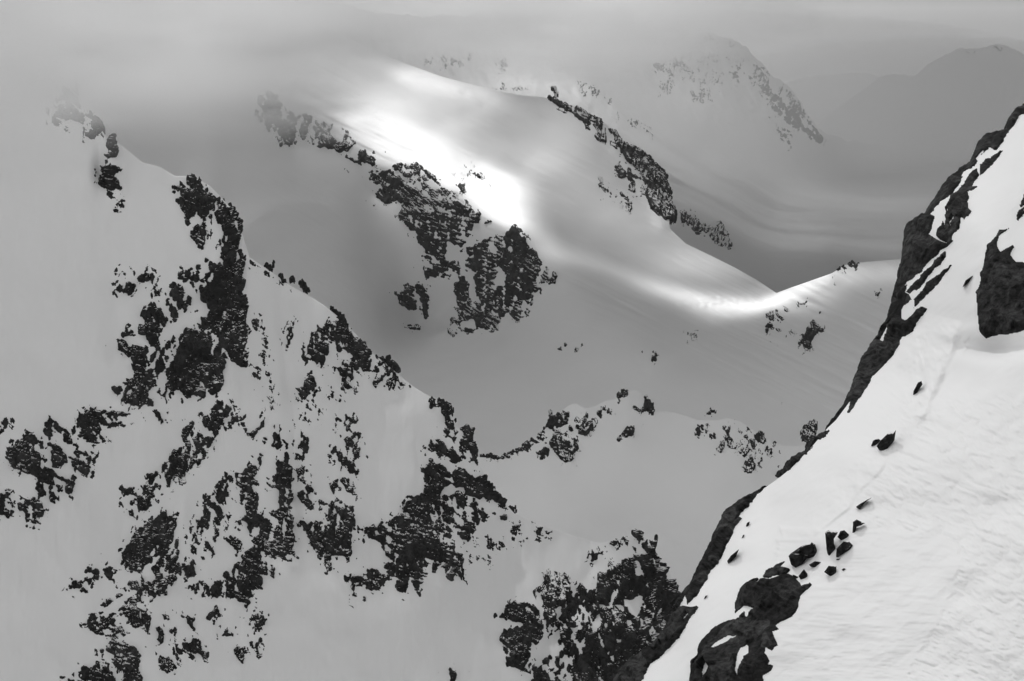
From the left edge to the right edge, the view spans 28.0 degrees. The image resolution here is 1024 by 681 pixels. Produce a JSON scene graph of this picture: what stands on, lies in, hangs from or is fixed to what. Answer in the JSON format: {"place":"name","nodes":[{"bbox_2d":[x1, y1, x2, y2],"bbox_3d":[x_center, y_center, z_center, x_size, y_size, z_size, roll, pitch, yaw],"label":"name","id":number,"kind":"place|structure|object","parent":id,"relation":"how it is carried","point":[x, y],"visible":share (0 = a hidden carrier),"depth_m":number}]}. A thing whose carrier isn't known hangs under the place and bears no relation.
{"place":"outdoors","nodes":[
{"label":"outdoors","id":0,"kind":"place"},
{"bbox_2d":[0,70,671,680],"bbox_3d":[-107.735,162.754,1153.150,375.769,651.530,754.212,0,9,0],"label":"ridge","id":1,"kind":"structure","parent":0,"point":[70,240],"depth_m":880.26},
{"bbox_2d":[0,417,14,433],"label":"rock outcrop","id":2,"kind":"object","parent":1,"relation":"on","point":[5,423],"visible":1,"depth_m":894.02},
{"bbox_2d":[0,415,98,529],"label":"rock outcrop","id":3,"kind":"object","parent":1,"relation":"on","point":[21,456],"visible":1,"depth_m":879.77},
{"bbox_2d":[45,79,96,132],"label":"rock outcrop","id":4,"kind":"object","parent":1,"relation":"on","point":[70,93],"visible":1,"depth_m":1002.55},
{"bbox_2d":[62,561,119,597],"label":"rock outcrop","id":5,"kind":"object","parent":1,"relation":"on","point":[108,572],"visible":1,"depth_m":846.52},
{"bbox_2d":[82,116,104,142],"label":"rock outcrop","id":6,"kind":"object","parent":1,"relation":"on","point":[97,126],"visible":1,"depth_m":992.59},
{"bbox_2d":[59,637,142,680],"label":"rock outcrop","id":7,"kind":"object","parent":1,"relation":"on","point":[129,668],"visible":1,"depth_m":811.59},
{"bbox_2d":[94,133,121,198],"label":"rock outcrop","id":8,"kind":"object","parent":1,"relation":"on","point":[108,180],"visible":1,"depth_m":979.03},
{"bbox_2d":[79,580,145,641],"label":"rock outcrop","id":9,"kind":"object","parent":1,"relation":"on","point":[131,612],"visible":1,"depth_m":830.05},
{"bbox_2d":[113,199,124,212],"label":"rock outcrop","id":10,"kind":"object","parent":1,"relation":"on","point":[121,205],"visible":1,"depth_m":972.50},
{"bbox_2d":[75,405,171,447],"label":"rock outcrop","id":11,"kind":"object","parent":1,"relation":"on","point":[93,419],"visible":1,"depth_m":895.02},
{"bbox_2d":[111,264,166,301],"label":"rock outcrop","id":12,"kind":"object","parent":1,"relation":"on","point":[129,288],"visible":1,"depth_m":942.08},
{"bbox_2d":[118,483,162,519],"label":"rock outcrop","id":13,"kind":"object","parent":1,"relation":"on","point":[142,504],"visible":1,"depth_m":872.51},
{"bbox_2d":[118,507,184,602],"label":"rock outcrop","id":14,"kind":"object","parent":1,"relation":"on","point":[140,546],"visible":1,"depth_m":848.83},
{"bbox_2d":[136,607,197,674],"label":"rock outcrop","id":15,"kind":"object","parent":1,"relation":"on","point":[168,666],"visible":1,"depth_m":821.10},
{"bbox_2d":[144,420,199,491],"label":"rock outcrop","id":16,"kind":"object","parent":1,"relation":"on","point":[178,458],"visible":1,"depth_m":878.16},
{"bbox_2d":[105,198,251,410],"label":"rock outcrop","id":17,"kind":"object","parent":1,"relation":"on","point":[195,362],"visible":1,"depth_m":914.56},
{"bbox_2d":[173,638,208,662],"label":"rock outcrop","id":18,"kind":"object","parent":1,"relation":"on","point":[191,646],"visible":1,"depth_m":815.70},
{"bbox_2d":[171,174,222,249],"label":"rock outcrop","id":19,"kind":"object","parent":1,"relation":"on","point":[202,205],"visible":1,"depth_m":962.91},
{"bbox_2d":[179,471,233,598],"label":"rock outcrop","id":20,"kind":"object","parent":1,"relation":"on","point":[204,520],"visible":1,"depth_m":858.54},
{"bbox_2d":[188,393,265,468],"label":"rock outcrop","id":21,"kind":"object","parent":1,"relation":"on","point":[214,423],"visible":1,"depth_m":885.14},
{"bbox_2d":[205,605,268,663],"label":"rock outcrop","id":22,"kind":"object","parent":1,"relation":"on","point":[260,622],"visible":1,"depth_m":823.45},
{"bbox_2d":[205,529,292,611],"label":"rock outcrop","id":23,"kind":"object","parent":1,"relation":"on","point":[253,569],"visible":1,"depth_m":840.32},
{"bbox_2d":[224,424,298,560],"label":"rock outcrop","id":24,"kind":"object","parent":1,"relation":"on","point":[283,479],"visible":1,"depth_m":860.12},
{"bbox_2d":[248,313,279,410],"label":"rock outcrop","id":25,"kind":"object","parent":1,"relation":"on","point":[255,323],"visible":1,"depth_m":912.60},
{"bbox_2d":[264,260,274,277],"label":"crest rock","id":26,"kind":"object","parent":1,"relation":"on","point":[268,266],"visible":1,"depth_m":957.25},
{"bbox_2d":[277,273,286,285],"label":"crest rock","id":27,"kind":"object","parent":1,"relation":"on","point":[281,277],"visible":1,"depth_m":957.96},
{"bbox_2d":[279,316,303,361],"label":"rock outcrop","id":28,"kind":"object","parent":1,"relation":"on","point":[289,329],"visible":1,"depth_m":932.94},
{"bbox_2d":[289,275,295,283],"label":"crest rock","id":29,"kind":"object","parent":1,"relation":"on","point":[292,279],"visible":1,"depth_m":959.31},
{"bbox_2d":[290,278,310,293],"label":"crest rock","id":30,"kind":"object","parent":1,"relation":"on","point":[302,284],"visible":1,"depth_m":957.41},
{"bbox_2d":[292,386,344,482],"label":"rock outcrop","id":31,"kind":"object","parent":1,"relation":"on","point":[303,444],"visible":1,"depth_m":887.49},
{"bbox_2d":[296,481,356,574],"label":"rock outcrop","id":32,"kind":"object","parent":1,"relation":"on","point":[327,541],"visible":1,"depth_m":850.55},
{"bbox_2d":[295,306,365,400],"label":"rock outcrop","id":33,"kind":"object","parent":1,"relation":"on","point":[340,333],"visible":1,"depth_m":928.15},
{"bbox_2d":[327,412,368,501],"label":"rock outcrop","id":34,"kind":"object","parent":1,"relation":"on","point":[345,461],"visible":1,"depth_m":881.20},
{"bbox_2d":[340,328,410,390],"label":"rock outcrop","id":35,"kind":"object","parent":1,"relation":"on","point":[363,362],"visible":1,"depth_m":932.21},
{"bbox_2d":[344,490,506,607],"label":"rock outcrop","id":36,"kind":"object","parent":1,"relation":"on","point":[420,544],"visible":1,"depth_m":851.29},
{"bbox_2d":[428,396,457,437],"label":"rock outcrop","id":37,"kind":"object","parent":1,"relation":"on","point":[447,409],"visible":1,"depth_m":907.41},
{"bbox_2d":[438,663,456,680],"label":"rock outcrop","id":38,"kind":"object","parent":1,"relation":"on","point":[453,675],"visible":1,"depth_m":806.45},
{"bbox_2d":[420,424,479,471],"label":"rock outcrop","id":39,"kind":"object","parent":1,"relation":"on","point":[467,442],"visible":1,"depth_m":896.48},
{"bbox_2d":[402,457,516,517],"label":"rock outcrop","id":40,"kind":"object","parent":1,"relation":"on","point":[479,487],"visible":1,"depth_m":884.78},
{"bbox_2d":[466,520,551,569],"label":"rock outcrop","id":41,"kind":"object","parent":1,"relation":"on","point":[514,528],"visible":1,"depth_m":879.92},
{"bbox_2d":[493,568,571,675],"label":"rock outcrop","id":42,"kind":"object","parent":1,"relation":"on","point":[518,641],"visible":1,"depth_m":831.59},
{"bbox_2d":[528,529,680,680],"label":"rock outcrop","id":43,"kind":"object","parent":1,"relation":"on","point":[660,591],"visible":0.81,"depth_m":829.18},
{"bbox_2d":[585,536,628,568],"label":"rock outcrop","id":44,"kind":"object","parent":1,"relation":"on","point":[594,556],"visible":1,"depth_m":876.96},
{"bbox_2d":[0,0,900,456],"bbox_3d":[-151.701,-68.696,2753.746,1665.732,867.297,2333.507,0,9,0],"label":"glacier","id":45,"kind":"object","parent":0,"point":[176,86],"visible":0.49,"depth_m":2323.68},
{"bbox_2d":[254,89,355,154],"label":"rock outcrop","id":46,"kind":"object","parent":45,"relation":"on","point":[272,113],"visible":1,"depth_m":2634.84},
{"bbox_2d":[344,149,385,172],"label":"rock outcrop","id":47,"kind":"object","parent":45,"relation":"on","point":[363,157],"visible":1,"depth_m":2508.01},
{"bbox_2d":[389,281,430,331],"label":"rock outcrop","id":48,"kind":"object","parent":45,"relation":"on","point":[408,301],"visible":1,"depth_m":2275.66},
{"bbox_2d":[369,162,458,218],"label":"rock outcrop","id":49,"kind":"object","parent":45,"relation":"on","point":[406,194],"visible":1,"depth_m":2429.31},
{"bbox_2d":[398,199,504,279],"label":"rock outcrop","id":50,"kind":"object","parent":45,"relation":"on","point":[480,252],"visible":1,"depth_m":2311.38},
{"bbox_2d":[452,172,472,204],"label":"glacier rock","id":51,"kind":"object","parent":45,"relation":"on","point":[462,188],"visible":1,"depth_m":2382.02},
{"bbox_2d":[461,161,490,186],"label":"glacier rock","id":52,"kind":"object","parent":45,"relation":"on","point":[482,176],"visible":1,"depth_m":2434.43},
{"bbox_2d":[447,224,556,336],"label":"rock outcrop","id":53,"kind":"object","parent":45,"relation":"on","point":[525,260],"visible":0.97,"depth_m":2174.96},
{"bbox_2d":[558,343,582,352],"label":"rock outcrop","id":54,"kind":"object","parent":45,"relation":"on","point":[576,349],"visible":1,"depth_m":1930.69},
{"bbox_2d":[547,86,621,148],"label":"rock outcrop","id":55,"kind":"object","parent":45,"relation":"on","point":[583,115],"visible":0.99,"depth_m":2581.11},
{"bbox_2d":[598,176,631,214],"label":"rock outcrop","id":56,"kind":"object","parent":45,"relation":"on","point":[627,203],"visible":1,"depth_m":2351.07},
{"bbox_2d":[614,161,649,197],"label":"rock outcrop","id":57,"kind":"object","parent":45,"relation":"on","point":[622,172],"visible":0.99,"depth_m":2408.19},
{"bbox_2d":[616,141,677,224],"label":"rock outcrop","id":58,"kind":"object","parent":45,"relation":"on","point":[634,155],"visible":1,"depth_m":2399.36},
{"bbox_2d":[641,351,657,361],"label":"rock outcrop","id":59,"kind":"object","parent":45,"relation":"on","point":[653,358],"visible":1,"depth_m":1855.63},
{"bbox_2d":[686,326,701,345],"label":"rock outcrop","id":60,"kind":"object","parent":45,"relation":"on","point":[695,335],"visible":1,"depth_m":1908.17},
{"bbox_2d":[706,407,715,416],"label":"rock outcrop","id":61,"kind":"object","parent":45,"relation":"on","point":[711,411],"visible":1,"depth_m":1778.02},
{"bbox_2d":[765,306,797,341],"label":"rock outcrop","id":62,"kind":"object","parent":45,"relation":"on","point":[770,314],"visible":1,"depth_m":1922.78},
{"bbox_2d":[798,311,824,354],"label":"rock outcrop","id":63,"kind":"object","parent":45,"relation":"on","point":[807,337],"visible":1,"depth_m":1850.15},
{"bbox_2d":[797,288,882,306],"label":"rock outcrop","id":64,"kind":"object","parent":45,"relation":"on","point":[877,294],"visible":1,"depth_m":1897.07},
{"bbox_2d":[832,260,858,284],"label":"rock outcrop","id":65,"kind":"object","parent":45,"relation":"on","point":[851,263],"visible":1,"depth_m":1955.96},
{"bbox_2d":[278,0,974,292],"bbox_3d":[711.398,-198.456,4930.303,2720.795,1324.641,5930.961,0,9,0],"label":"mountain","id":66,"kind":"structure","parent":0,"point":[813,210],"depth_m":4419.94},
{"bbox_2d":[423,47,508,74],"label":"rock outcrop","id":67,"kind":"object","parent":66,"relation":"on","point":[504,61],"visible":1,"depth_m":4302.76},
{"bbox_2d":[494,78,541,91],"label":"rock outcrop","id":68,"kind":"object","parent":66,"relation":"on","point":[517,87],"visible":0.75,"depth_m":3932.19},
{"bbox_2d":[575,80,618,122],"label":"rock outcrop","id":69,"kind":"object","parent":66,"relation":"on","point":[593,90],"visible":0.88,"depth_m":4067.42},
{"bbox_2d":[628,118,652,141],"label":"rock outcrop","id":70,"kind":"object","parent":66,"relation":"on","point":[635,121],"visible":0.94,"depth_m":4045.33},
{"bbox_2d":[641,43,757,104],"bbox_3d":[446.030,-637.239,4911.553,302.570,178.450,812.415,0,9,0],"label":"rock outcrop","id":71,"kind":"object","parent":66,"relation":"on","point":[738,63],"visible":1,"depth_m":4913.35},
{"bbox_2d":[679,209,731,249],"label":"rock outcrop","id":72,"kind":"object","parent":66,"relation":"on","point":[715,230],"visible":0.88,"depth_m":2965.36},
{"bbox_2d":[700,32,736,52],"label":"rock outcrop","id":73,"kind":"object","parent":66,"relation":"on","point":[712,38],"visible":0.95,"depth_m":5230.74},
{"bbox_2d":[769,116,796,156],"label":"rock outcrop","id":74,"kind":"object","parent":66,"relation":"on","point":[784,135],"visible":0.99,"depth_m":4765.76},
{"bbox_2d":[748,60,826,144],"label":"rock outcrop","id":75,"kind":"object","parent":66,"relation":"on","point":[794,111],"visible":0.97,"depth_m":4979.06},
{"bbox_2d":[477,390,804,592],"bbox_3d":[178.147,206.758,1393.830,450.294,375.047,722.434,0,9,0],"label":"snow bowl","id":76,"kind":"object","parent":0,"point":[674,483],"visible":0.21,"depth_m":1193.43},
{"bbox_2d":[480,430,547,461],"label":"rock outcrop","id":77,"kind":"object","parent":76,"relation":"on","point":[526,444],"visible":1,"depth_m":1239.14},
{"bbox_2d":[536,429,580,467],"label":"rock outcrop","id":78,"kind":"object","parent":76,"relation":"on","point":[565,450],"visible":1,"depth_m":1219.21},
{"bbox_2d":[543,409,596,436],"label":"rock outcrop","id":79,"kind":"object","parent":76,"relation":"on","point":[585,428],"visible":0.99,"depth_m":1247.42},
{"bbox_2d":[574,403,618,424],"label":"rock outcrop","id":80,"kind":"object","parent":76,"relation":"on","point":[585,417],"visible":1,"depth_m":1251.80},
{"bbox_2d":[600,389,654,415],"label":"rock outcrop","id":81,"kind":"object","parent":76,"relation":"on","point":[648,406],"visible":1,"depth_m":1288.72},
{"bbox_2d":[617,413,642,441],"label":"rock outcrop","id":82,"kind":"object","parent":76,"relation":"on","point":[627,431],"visible":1,"depth_m":1239.01},
{"bbox_2d":[694,423,740,455],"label":"rock outcrop","id":83,"kind":"object","parent":76,"relation":"on","point":[731,444],"visible":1,"depth_m":1250.83},
{"bbox_2d":[722,419,780,457],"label":"rock outcrop","id":84,"kind":"object","parent":76,"relation":"on","point":[745,451],"visible":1,"depth_m":1254.29},
{"bbox_2d":[742,454,762,473],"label":"rock outcrop","id":85,"kind":"object","parent":76,"relation":"on","point":[750,464],"visible":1,"depth_m":1218.95},
{"bbox_2d":[746,427,776,446],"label":"rock outcrop","id":86,"kind":"object","parent":76,"relation":"on","point":[759,437],"visible":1,"depth_m":1270.22},
{"bbox_2d":[775,419,817,477],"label":"rock outcrop","id":87,"kind":"object","parent":76,"relation":"on","point":[808,431],"visible":0.64,"depth_m":1288.09},
{"bbox_2d":[317,0,1023,82],"label":"sky","id":88,"kind":"structure","parent":0,"point":[793,39]},
{"bbox_2d":[641,114,1023,680],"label":"snow slope","id":89,"kind":"structure","parent":0,"point":[927,584],"depth_m":59.81},
{"bbox_2d":[613,485,766,680],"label":"rock outcrop","id":90,"kind":"object","parent":89,"relation":"on","point":[634,667],"visible":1,"depth_m":61.33},
{"bbox_2d":[727,549,738,563],"bbox_3d":[6.704,6.545,62.262,0.368,0.466,0.357,0,9,0],"label":"boulder","id":91,"kind":"object","parent":89,"relation":"on","point":[732,557],"visible":1,"depth_m":62.12},
{"bbox_2d":[689,561,811,680],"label":"rock outcrop","id":92,"kind":"object","parent":89,"relation":"on","point":[772,602],"visible":1,"depth_m":57.70},
{"bbox_2d":[782,450,806,474],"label":"rock outcrop","id":93,"kind":"object","parent":89,"relation":"on","point":[791,462],"visible":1,"depth_m":65.77},
{"bbox_2d":[789,542,816,567],"bbox_3d":[8.458,6.221,59.549,0.883,0.786,0.648,0,9,0],"label":"boulder","id":94,"kind":"object","parent":89,"relation":"on","point":[799,556],"visible":1,"depth_m":59.32},
{"bbox_2d":[799,570,806,578],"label":"boulder","id":95,"kind":"object","parent":89,"relation":"on","point":[803,574],"visible":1,"depth_m":58.42},
{"bbox_2d":[809,561,820,566],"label":"boulder","id":96,"kind":"object","parent":89,"relation":"on","point":[814,563],"visible":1,"depth_m":58.72},
{"bbox_2d":[804,430,829,454],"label":"rock outcrop","id":97,"kind":"object","parent":89,"relation":"on","point":[811,442],"visible":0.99,"depth_m":66.25},
{"bbox_2d":[824,565,835,575],"bbox_3d":[8.959,6.509,57.786,0.366,0.365,0.253,0,9,0],"label":"boulder","id":98,"kind":"object","parent":89,"relation":"on","point":[830,570],"visible":1,"depth_m":57.70},
{"bbox_2d":[825,530,837,554],"bbox_3d":[9.170,5.877,58.911,0.402,0.896,0.487,0,9,0],"label":"boulder","id":99,"kind":"object","parent":89,"relation":"on","point":[830,535],"visible":1,"depth_m":58.73},
{"bbox_2d":[838,530,848,539],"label":"boulder","id":100,"kind":"object","parent":89,"relation":"on","point":[843,534],"visible":1,"depth_m":58.96},
{"bbox_2d":[836,541,852,556],"bbox_3d":[9.451,5.928,58.366,0.494,0.469,0.358,0,9,0],"label":"boulder","id":101,"kind":"object","parent":89,"relation":"on","point":[843,547],"visible":1,"depth_m":58.25},
{"bbox_2d":[852,519,864,532],"bbox_3d":[9.985,5.367,59.159,0.383,0.447,0.327,0,9,0],"label":"boulder","id":102,"kind":"object","parent":89,"relation":"on","point":[856,523],"visible":1,"depth_m":59.02},
{"bbox_2d":[856,498,870,508],"bbox_3d":[10.342,4.804,60.364,0.487,0.382,0.283,-2,9,-12],"label":"boulder","id":103,"kind":"object","parent":89,"relation":"on","point":[859,506],"visible":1,"depth_m":60.23},
{"bbox_2d":[871,439,879,445],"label":"boulder","id":104,"kind":"object","parent":89,"relation":"on","point":[875,442],"visible":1,"depth_m":63.34},
{"bbox_2d":[825,285,926,429],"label":"rock outcrop","id":105,"kind":"object","parent":89,"relation":"on","point":[878,354],"visible":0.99,"depth_m":70.15},
{"bbox_2d":[877,431,895,450],"bbox_3d":[11.460,3.072,62.861,0.617,0.680,0.487,0,9,0],"label":"boulder","id":106,"kind":"object","parent":89,"relation":"on","point":[886,441],"visible":1,"depth_m":62.67},
{"bbox_2d":[913,381,922,394],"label":"boulder","id":107,"kind":"object","parent":89,"relation":"on","point":[917,387],"visible":1,"depth_m":65.60},
{"bbox_2d":[891,213,952,300],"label":"rock outcrop","id":108,"kind":"object","parent":89,"relation":"on","point":[922,247],"visible":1,"depth_m":72.72},
{"bbox_2d":[906,251,951,306],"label":"rock outcrop","id":109,"kind":"object","parent":89,"relation":"on","point":[929,286],"visible":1,"depth_m":70.63},
{"bbox_2d":[936,150,1001,241],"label":"rock outcrop","id":110,"kind":"object","parent":89,"relation":"on","point":[956,206],"visible":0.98,"depth_m":72.30},
{"bbox_2d":[924,103,1023,213],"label":"rock outcrop","id":111,"kind":"object","parent":89,"relation":"on","point":[994,140],"visible":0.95,"depth_m":75.92},
{"bbox_2d":[976,228,1023,338],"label":"rock outcrop","id":112,"kind":"object","parent":89,"relation":"on","point":[1000,298],"visible":1,"depth_m":66.29},
{"bbox_2d":[1017,194,1023,220],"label":"rock outcrop","id":113,"kind":"object","parent":89,"relation":"on","point":[1020,212],"visible":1,"depth_m":69.69},
{"bbox_2d":[785,73,879,125],"bbox_3d":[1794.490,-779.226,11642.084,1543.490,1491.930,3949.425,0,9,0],"label":"mountain","id":114,"kind":"structure","parent":0,"point":[821,98],"depth_m":10752.64},
{"bbox_2d":[817,44,1023,150],"bbox_3d":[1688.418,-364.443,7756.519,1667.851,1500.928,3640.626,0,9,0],"label":"mountain","id":115,"kind":"structure","parent":0,"point":[953,99],"depth_m":7175.75},
{"bbox_2d":[927,45,1003,67],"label":"rock outcrop","id":116,"kind":"object","parent":115,"relation":"on","point":[999,48],"visible":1,"depth_m":7482.27}
]}

